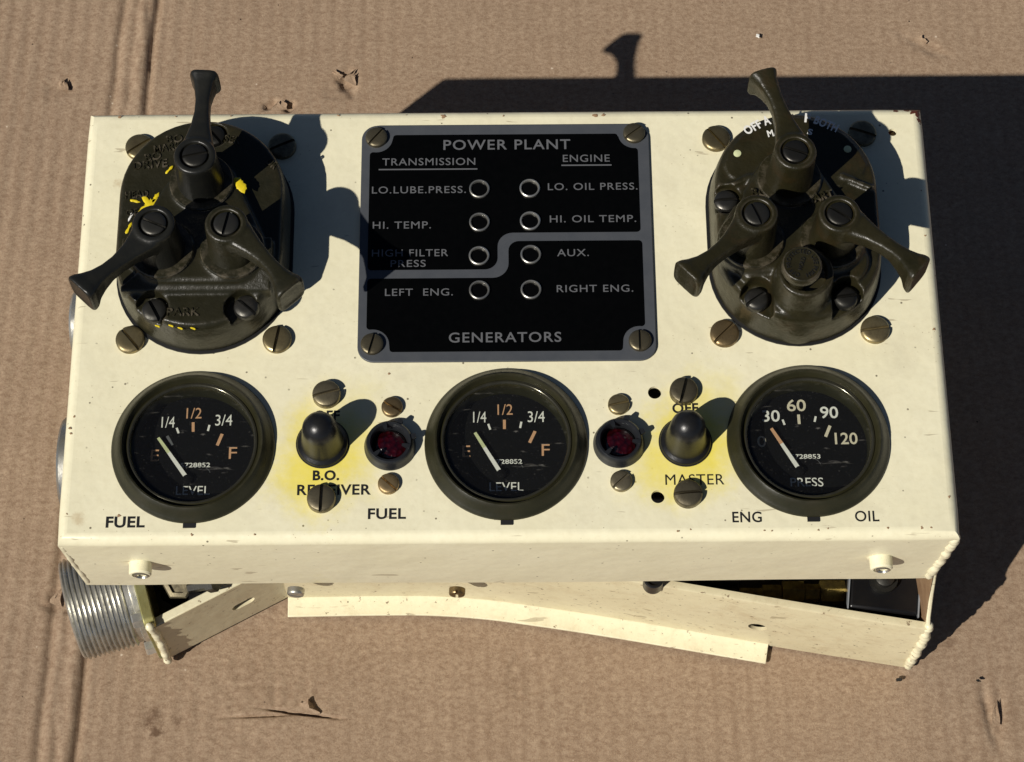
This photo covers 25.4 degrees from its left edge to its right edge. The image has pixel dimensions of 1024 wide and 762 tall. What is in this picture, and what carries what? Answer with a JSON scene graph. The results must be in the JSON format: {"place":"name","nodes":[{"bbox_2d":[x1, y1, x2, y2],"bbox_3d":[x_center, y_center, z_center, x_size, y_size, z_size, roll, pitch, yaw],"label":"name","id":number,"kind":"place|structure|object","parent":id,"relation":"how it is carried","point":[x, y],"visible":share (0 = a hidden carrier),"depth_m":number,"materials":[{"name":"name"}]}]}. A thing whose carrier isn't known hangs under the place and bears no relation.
{"place":"outdoors","nodes":[
{"label":"outdoors","id":0,"kind":"place"},
{"bbox_2d":[0,0,1023,761],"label":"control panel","id":1,"kind":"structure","parent":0,"point":[274,682],"depth_m":1.07,"materials":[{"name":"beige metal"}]},
{"bbox_2d":[56,293,936,669],"bbox_3d":[-0.010,0.010,1.006,0.381,0.120,0.213,0,66,0],"label":"control box housing","id":2,"kind":"object","parent":1,"relation":"on","point":[884,621],"visible":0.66,"depth_m":1.00,"materials":[{"name":"beige paint"}]},
{"bbox_2d":[58,67,960,584],"bbox_3d":[-0.002,-0.021,0.901,0.344,0.117,0.191,0,66,0],"label":"instrument panel","id":3,"kind":"object","parent":2,"relation":"on","point":[402,347],"visible":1,"depth_m":0.88,"materials":[{"name":"beige paint"}]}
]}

